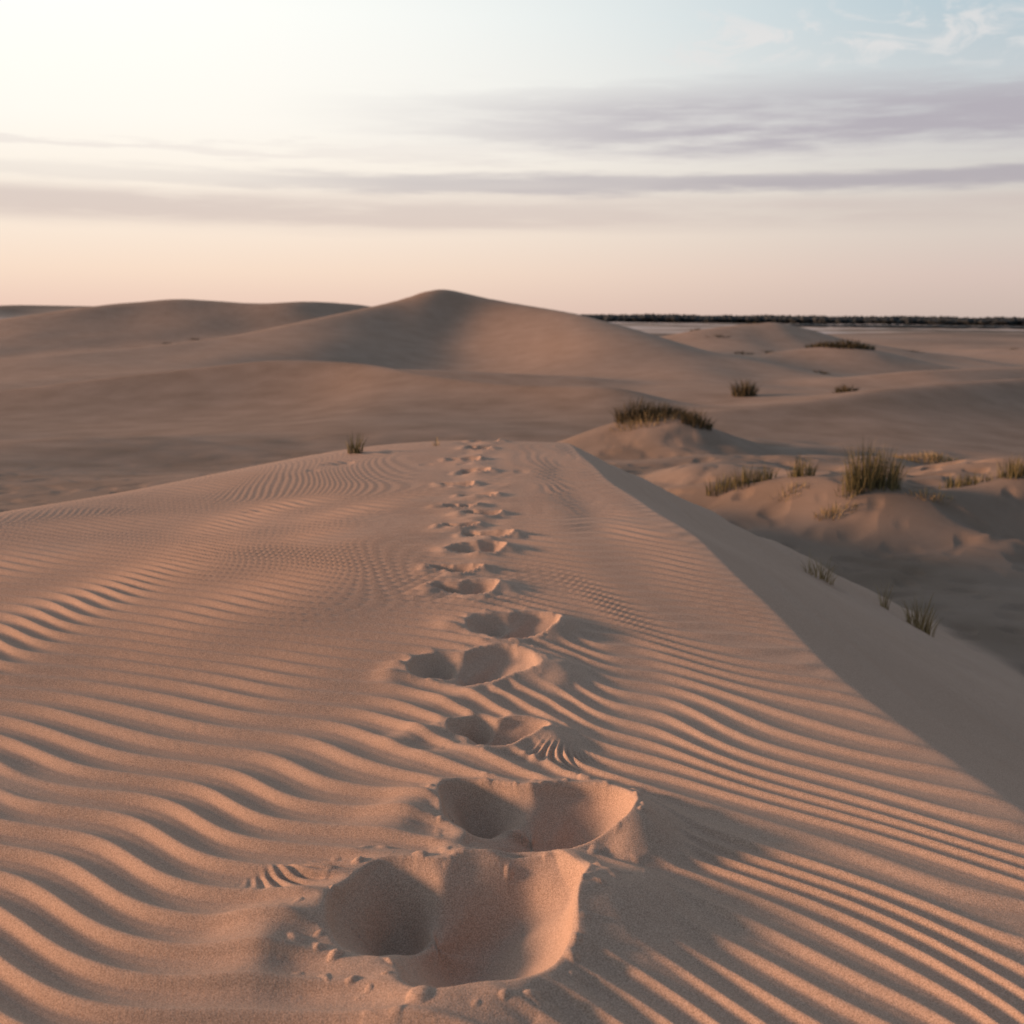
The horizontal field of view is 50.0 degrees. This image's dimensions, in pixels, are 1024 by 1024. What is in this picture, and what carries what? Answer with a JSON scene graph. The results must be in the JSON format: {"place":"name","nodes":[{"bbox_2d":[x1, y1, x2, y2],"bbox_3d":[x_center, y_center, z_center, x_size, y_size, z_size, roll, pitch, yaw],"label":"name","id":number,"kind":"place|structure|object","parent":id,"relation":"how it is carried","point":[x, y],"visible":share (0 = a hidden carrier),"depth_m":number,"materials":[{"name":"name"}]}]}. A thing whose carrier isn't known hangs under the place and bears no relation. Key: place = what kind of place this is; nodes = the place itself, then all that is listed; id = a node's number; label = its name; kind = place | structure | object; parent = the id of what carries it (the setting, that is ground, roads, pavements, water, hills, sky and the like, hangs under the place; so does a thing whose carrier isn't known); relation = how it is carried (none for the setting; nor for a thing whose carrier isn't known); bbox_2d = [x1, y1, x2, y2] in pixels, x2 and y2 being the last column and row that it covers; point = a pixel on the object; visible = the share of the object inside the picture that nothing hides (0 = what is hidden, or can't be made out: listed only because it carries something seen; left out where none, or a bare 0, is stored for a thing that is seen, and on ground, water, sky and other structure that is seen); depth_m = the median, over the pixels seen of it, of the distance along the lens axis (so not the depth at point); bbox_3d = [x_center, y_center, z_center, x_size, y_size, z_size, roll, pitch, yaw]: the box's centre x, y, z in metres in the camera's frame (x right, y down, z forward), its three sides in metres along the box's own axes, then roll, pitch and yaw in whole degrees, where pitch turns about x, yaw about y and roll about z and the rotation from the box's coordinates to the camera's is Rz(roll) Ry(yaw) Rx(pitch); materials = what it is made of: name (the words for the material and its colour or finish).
{"place":"outdoors","nodes":[
{"label":"outdoors","id":0,"kind":"place"},
{"bbox_2d":[345,431,366,453],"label":"marram grass","id":1,"kind":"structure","parent":0,"point":[356,448],"depth_m":11.59,"materials":[{"name":"plant"}]},
{"bbox_2d":[0,289,1023,1023],"bbox_3d":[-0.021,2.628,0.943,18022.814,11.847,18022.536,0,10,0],"label":"sand dunes","id":2,"kind":"structure","parent":0,"point":[532,689],"depth_m":4.64,"materials":[{"name":"beige sand"}]},
{"bbox_2d":[163,322,1018,374],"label":"scrub","id":3,"kind":"object","parent":2,"relation":"on","point":[735,352],"visible":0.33,"depth_m":171.19,"materials":[{"name":"green plant"}]},
{"bbox_2d":[668,408,716,430],"bbox_3d":[5.232,-2.718,31.756,1.450,0.692,1.561,0,10,0],"label":"scrub patch","id":4,"kind":"object","parent":2,"relation":"on","point":[692,419],"visible":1,"depth_m":31.58,"materials":[{"name":"green plant"}]},
{"bbox_2d":[724,377,859,396],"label":"scrub patch","id":5,"kind":"object","parent":2,"relation":"on","point":[741,390],"visible":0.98,"depth_m":67.48,"materials":[{"name":"green plant"}]},
{"bbox_2d":[580,313,1023,328],"bbox_3d":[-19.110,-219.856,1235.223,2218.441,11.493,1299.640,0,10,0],"label":"distant tree line","id":6,"kind":"object","parent":2,"relation":"on","point":[949,322],"visible":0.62,"depth_m":1188.21,"materials":[{"name":"green plant"}]},
{"bbox_2d":[802,339,875,349],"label":"scrub patch","id":7,"kind":"object","parent":2,"relation":"on","point":[851,345],"visible":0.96,"depth_m":137.02,"materials":[{"name":"green plant"}]},
{"bbox_2d":[0,0,1023,317],"label":"sky","id":8,"kind":"structure","parent":0,"point":[828,158],"materials":[{"name":"white"}]},
{"bbox_2d":[609,411,676,430],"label":"dry grass","id":9,"kind":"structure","parent":0,"point":[640,422],"depth_m":31.96,"materials":[{"name":"plant"}]},
{"bbox_2d":[609,395,698,424],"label":"marram grass","id":10,"kind":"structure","parent":0,"point":[630,412],"depth_m":32.62,"materials":[{"name":"green plant"}]},
{"bbox_2d":[704,463,779,496],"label":"marram grass","id":11,"kind":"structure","parent":0,"point":[744,479],"depth_m":19.53,"materials":[{"name":"green plant"}]},
{"bbox_2d":[786,454,820,477],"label":"marram grass","id":12,"kind":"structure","parent":0,"point":[796,471],"depth_m":19.11,"materials":[{"name":"plant"}]},
{"bbox_2d":[800,553,841,584],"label":"dry grass","id":13,"kind":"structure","parent":0,"point":[822,575],"depth_m":10.22,"materials":[{"name":"plant"}]},
{"bbox_2d":[768,480,954,520],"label":"dry grass","id":14,"kind":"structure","parent":0,"point":[832,511],"depth_m":17.75,"materials":[{"name":"plant"}]},
{"bbox_2d":[834,436,909,499],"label":"marram grass","id":15,"kind":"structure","parent":0,"point":[873,478],"depth_m":17.99,"materials":[{"name":"green plant"}]},
{"bbox_2d":[877,580,938,637],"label":"dry grass","id":16,"kind":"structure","parent":0,"point":[925,628],"depth_m":9.81,"materials":[{"name":"plant"}]},
{"bbox_2d":[892,451,962,464],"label":"dry grass","id":17,"kind":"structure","parent":0,"point":[930,456],"depth_m":28.01,"materials":[{"name":"plant"}]},
{"bbox_2d":[938,470,994,488],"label":"marram grass","id":18,"kind":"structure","parent":0,"point":[950,483],"depth_m":19.07,"materials":[{"name":"green plant"}]},
{"bbox_2d":[995,453,1023,478],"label":"marram grass","id":19,"kind":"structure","parent":0,"point":[1013,472],"depth_m":18.87,"materials":[{"name":"green plant"}]}
]}

